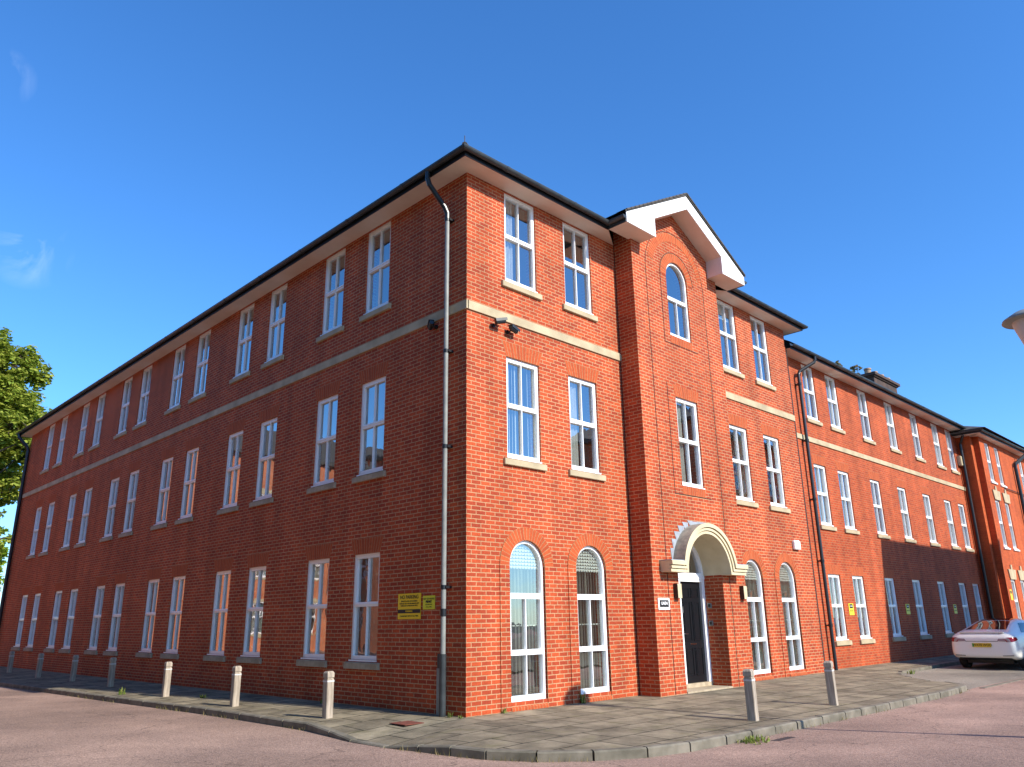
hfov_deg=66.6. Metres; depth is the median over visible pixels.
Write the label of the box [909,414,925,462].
window
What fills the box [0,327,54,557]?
broadleaf tree
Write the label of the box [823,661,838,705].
bollard
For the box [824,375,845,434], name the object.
window
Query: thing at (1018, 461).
downpipe
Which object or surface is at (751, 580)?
window
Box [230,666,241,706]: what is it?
bollard
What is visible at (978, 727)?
road
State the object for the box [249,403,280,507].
window
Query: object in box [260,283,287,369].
window
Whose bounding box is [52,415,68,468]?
window
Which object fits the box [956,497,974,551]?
window
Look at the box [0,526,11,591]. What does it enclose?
tree
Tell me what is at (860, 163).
sky
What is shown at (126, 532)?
window
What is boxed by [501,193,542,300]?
window
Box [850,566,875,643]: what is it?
window
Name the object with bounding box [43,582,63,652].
window
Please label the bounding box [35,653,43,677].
bollard
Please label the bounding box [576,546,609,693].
window
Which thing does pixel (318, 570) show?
window
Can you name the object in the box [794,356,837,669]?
downpipe
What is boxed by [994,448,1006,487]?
window
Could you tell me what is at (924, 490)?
window
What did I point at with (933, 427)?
window
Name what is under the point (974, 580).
window
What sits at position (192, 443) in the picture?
window
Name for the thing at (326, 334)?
window
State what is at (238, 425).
window
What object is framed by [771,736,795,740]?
gully grate
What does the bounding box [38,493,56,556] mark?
window
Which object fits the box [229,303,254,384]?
window
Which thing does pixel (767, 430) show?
window
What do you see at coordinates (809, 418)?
window
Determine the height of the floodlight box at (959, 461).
0.440 m
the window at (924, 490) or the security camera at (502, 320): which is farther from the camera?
the window at (924, 490)
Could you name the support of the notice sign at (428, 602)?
attached to the office building
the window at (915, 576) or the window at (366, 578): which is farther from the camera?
the window at (915, 576)
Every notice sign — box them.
[423,595,434,609]
[848,603,854,614]
[905,604,910,613]
[953,604,957,613]
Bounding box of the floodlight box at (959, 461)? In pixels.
[957,456,962,466]
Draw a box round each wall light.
[673,583,681,598]
[739,586,747,598]
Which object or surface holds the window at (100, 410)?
in the office building
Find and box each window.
[11,587,29,650]
[23,585,42,650]
[26,498,43,559]
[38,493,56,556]
[39,424,54,474]
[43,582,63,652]
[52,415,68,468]
[58,579,80,652]
[59,484,78,551]
[73,403,89,458]
[74,478,94,547]
[84,576,106,654]
[88,393,105,451]
[99,467,121,541]
[103,573,126,655]
[113,377,132,439]
[118,459,141,537]
[132,365,152,430]
[135,568,161,657]
[150,445,175,530]
[160,564,187,658]
[164,345,185,415]
[174,435,201,524]
[188,330,210,403]
[203,557,233,661]
[217,417,245,514]
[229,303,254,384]
[236,552,268,663]
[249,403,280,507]
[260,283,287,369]
[296,543,332,666]
[306,379,340,493]
[316,248,345,342]
[343,535,383,669]
[352,360,388,483]
[359,221,390,322]
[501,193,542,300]
[502,340,546,470]
[510,541,545,701]
[562,222,597,322]
[564,360,605,481]
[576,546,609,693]
[666,263,689,341]
[676,397,704,489]
[717,299,744,378]
[728,413,758,507]
[745,559,770,673]
[750,316,775,390]
[760,423,790,513]
[779,562,803,669]
[801,364,822,426]
[811,454,836,530]
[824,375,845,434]
[825,564,852,645]
[835,461,859,534]
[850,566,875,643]
[856,389,875,444]
[867,470,890,539]
[882,569,905,641]
[884,402,901,454]
[895,479,916,543]
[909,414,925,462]
[910,571,931,638]
[920,486,940,546]
[930,423,946,469]
[935,574,954,637]
[942,492,960,549]
[944,429,959,474]
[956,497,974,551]
[956,575,970,627]
[971,577,983,619]
[984,443,997,484]
[992,486,1010,549]
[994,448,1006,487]
[1002,489,1019,551]
[1007,565,1021,618]
[1017,566,1023,597]
[1019,462,1023,487]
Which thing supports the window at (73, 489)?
in the office building
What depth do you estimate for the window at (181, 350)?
24.38 m
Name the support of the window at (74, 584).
in the office building
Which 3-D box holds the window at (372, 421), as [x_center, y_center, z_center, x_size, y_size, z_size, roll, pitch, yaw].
[-2.819,0.799,15.991,0.260,2.410,1.110,15,-23,-42]
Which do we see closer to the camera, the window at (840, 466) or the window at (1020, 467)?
the window at (840, 466)
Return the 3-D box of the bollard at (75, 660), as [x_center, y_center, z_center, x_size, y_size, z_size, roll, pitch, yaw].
[-12.711,8.300,22.611,0.136,0.790,0.136,14,-23,-39]
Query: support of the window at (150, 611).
in the office building
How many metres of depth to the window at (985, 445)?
35.49 m
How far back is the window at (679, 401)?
18.04 m
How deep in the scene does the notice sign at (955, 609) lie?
30.23 m
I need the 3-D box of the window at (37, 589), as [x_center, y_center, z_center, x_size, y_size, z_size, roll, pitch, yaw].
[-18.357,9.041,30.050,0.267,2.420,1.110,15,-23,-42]
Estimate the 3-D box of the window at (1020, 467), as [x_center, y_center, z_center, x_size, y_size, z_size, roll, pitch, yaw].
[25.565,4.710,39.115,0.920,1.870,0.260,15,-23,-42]
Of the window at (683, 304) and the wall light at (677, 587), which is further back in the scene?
the window at (683, 304)
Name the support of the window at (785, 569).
in the office building
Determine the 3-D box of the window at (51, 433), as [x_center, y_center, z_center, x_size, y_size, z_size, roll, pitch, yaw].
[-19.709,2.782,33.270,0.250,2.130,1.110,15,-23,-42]
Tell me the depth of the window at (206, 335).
23.16 m
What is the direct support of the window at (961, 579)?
in the brick wing
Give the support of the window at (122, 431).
in the office building
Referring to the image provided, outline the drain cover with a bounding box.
[389,721,423,725]
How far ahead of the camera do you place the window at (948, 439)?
34.46 m
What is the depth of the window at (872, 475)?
27.23 m
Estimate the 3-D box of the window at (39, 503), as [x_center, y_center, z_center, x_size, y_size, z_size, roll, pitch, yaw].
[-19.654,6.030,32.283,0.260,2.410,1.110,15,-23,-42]
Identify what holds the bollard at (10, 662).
on the pavement
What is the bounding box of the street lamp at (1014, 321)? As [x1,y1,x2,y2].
[1002,309,1023,344]
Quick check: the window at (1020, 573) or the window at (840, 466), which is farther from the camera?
the window at (1020, 573)
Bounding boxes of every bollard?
[6,651,14,672]
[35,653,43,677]
[69,655,78,681]
[107,657,116,686]
[161,662,172,696]
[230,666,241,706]
[322,671,334,718]
[742,669,758,720]
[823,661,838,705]
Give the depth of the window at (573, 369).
16.24 m
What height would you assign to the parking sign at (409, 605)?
0.440 m
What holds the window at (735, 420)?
in the office building
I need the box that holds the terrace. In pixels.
[861,368,1023,619]
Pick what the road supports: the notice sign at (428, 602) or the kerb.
the kerb
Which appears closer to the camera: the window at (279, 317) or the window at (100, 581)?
the window at (279, 317)
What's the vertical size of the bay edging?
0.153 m
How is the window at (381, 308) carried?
in the office building
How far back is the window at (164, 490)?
23.36 m
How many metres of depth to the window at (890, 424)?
29.88 m
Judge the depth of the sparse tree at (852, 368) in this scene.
55.44 m
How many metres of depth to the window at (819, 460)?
24.34 m
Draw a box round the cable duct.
[436,654,439,715]
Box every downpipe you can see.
[0,433,29,626]
[425,171,453,716]
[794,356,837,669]
[959,429,993,617]
[1013,454,1023,515]
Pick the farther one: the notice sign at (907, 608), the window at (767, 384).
the notice sign at (907, 608)
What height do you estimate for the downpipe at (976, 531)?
9.331 m
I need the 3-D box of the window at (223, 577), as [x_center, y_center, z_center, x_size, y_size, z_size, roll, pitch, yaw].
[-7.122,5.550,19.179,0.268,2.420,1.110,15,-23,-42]
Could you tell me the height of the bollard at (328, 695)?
0.790 m
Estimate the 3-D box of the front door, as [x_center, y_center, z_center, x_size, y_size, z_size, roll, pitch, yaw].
[4.004,5.488,17.256,0.860,2.120,0.109,15,-23,-42]
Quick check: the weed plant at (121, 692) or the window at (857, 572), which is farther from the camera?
the window at (857, 572)
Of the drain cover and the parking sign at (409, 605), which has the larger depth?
the parking sign at (409, 605)
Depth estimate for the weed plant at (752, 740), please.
10.51 m
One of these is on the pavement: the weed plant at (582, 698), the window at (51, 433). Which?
the weed plant at (582, 698)
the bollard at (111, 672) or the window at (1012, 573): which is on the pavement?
the bollard at (111, 672)
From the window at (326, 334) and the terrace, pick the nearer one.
the window at (326, 334)
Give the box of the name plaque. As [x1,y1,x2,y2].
[657,598,669,609]
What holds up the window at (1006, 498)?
in the terrace
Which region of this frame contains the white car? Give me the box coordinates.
[951,618,1023,668]
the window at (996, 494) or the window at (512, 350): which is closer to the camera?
the window at (512, 350)
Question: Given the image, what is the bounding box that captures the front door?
[680,582,706,682]
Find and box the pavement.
[0,655,958,749]
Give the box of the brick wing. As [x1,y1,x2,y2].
[784,339,988,668]
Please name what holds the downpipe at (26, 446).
attached to the office building
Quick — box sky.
[0,0,1023,601]
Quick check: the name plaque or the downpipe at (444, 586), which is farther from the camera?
the name plaque
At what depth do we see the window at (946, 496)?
32.32 m
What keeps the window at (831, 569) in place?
in the brick wing
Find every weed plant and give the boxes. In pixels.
[119,687,125,694]
[579,691,589,703]
[737,734,770,744]
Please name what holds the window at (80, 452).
in the office building
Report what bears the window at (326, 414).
in the office building
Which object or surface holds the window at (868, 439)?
in the brick wing
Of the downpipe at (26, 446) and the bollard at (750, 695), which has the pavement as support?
the bollard at (750, 695)
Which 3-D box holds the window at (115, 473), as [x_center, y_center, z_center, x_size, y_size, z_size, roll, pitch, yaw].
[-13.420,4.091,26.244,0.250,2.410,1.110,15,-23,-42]
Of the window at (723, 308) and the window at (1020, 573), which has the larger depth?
the window at (1020, 573)
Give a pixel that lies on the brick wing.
(896, 530)
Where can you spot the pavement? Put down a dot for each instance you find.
(633, 721)
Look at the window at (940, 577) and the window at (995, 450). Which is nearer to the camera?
the window at (940, 577)
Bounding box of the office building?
[0,136,824,717]
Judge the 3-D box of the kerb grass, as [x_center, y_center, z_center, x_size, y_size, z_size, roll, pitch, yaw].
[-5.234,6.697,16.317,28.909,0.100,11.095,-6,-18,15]
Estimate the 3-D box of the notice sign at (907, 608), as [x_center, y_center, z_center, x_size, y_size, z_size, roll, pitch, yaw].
[13.669,7.786,26.892,0.340,0.340,0.011,15,-23,-42]
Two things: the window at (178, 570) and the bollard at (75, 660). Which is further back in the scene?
the bollard at (75, 660)
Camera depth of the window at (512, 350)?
15.06 m
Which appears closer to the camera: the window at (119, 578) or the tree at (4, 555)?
the window at (119, 578)
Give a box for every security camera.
[427,319,437,329]
[491,317,507,327]
[505,324,519,333]
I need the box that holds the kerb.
[0,661,966,761]
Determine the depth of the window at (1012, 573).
33.78 m
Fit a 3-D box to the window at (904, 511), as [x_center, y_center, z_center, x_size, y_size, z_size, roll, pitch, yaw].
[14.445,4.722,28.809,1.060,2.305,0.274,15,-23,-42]
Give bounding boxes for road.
[0,678,1023,766]
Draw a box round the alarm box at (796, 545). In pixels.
[792,540,800,549]
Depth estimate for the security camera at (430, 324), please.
14.89 m
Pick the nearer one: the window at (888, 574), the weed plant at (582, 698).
the weed plant at (582, 698)
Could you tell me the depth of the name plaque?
15.81 m
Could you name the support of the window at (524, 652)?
in the office building
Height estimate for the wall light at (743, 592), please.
0.300 m
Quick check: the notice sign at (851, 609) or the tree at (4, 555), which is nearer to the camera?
the notice sign at (851, 609)
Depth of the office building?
17.36 m
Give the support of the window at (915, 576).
in the brick wing
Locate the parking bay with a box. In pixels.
[902,663,1023,688]
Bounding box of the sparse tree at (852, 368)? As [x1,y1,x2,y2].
[835,360,861,374]
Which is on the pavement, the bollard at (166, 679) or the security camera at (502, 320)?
the bollard at (166, 679)
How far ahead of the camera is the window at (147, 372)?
26.20 m
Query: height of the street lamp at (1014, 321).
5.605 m
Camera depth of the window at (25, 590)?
31.35 m
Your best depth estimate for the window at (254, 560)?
18.09 m
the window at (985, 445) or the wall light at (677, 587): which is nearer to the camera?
the wall light at (677, 587)
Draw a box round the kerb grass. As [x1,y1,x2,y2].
[3,685,969,762]
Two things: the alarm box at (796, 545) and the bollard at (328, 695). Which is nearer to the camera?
the bollard at (328, 695)
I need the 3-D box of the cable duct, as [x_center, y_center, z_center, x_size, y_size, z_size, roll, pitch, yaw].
[-1.190,4.982,12.890,0.075,0.970,0.100,15,-23,-42]
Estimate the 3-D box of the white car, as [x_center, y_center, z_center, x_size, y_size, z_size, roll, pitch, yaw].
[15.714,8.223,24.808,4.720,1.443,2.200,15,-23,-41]
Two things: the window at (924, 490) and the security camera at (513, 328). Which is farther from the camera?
the window at (924, 490)
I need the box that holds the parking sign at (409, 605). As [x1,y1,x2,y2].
[398,593,420,618]
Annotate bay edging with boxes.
[980,678,1023,687]
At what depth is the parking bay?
21.62 m
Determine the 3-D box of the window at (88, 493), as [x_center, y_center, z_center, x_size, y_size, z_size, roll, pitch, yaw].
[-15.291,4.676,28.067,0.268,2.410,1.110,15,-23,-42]
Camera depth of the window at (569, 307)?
17.26 m

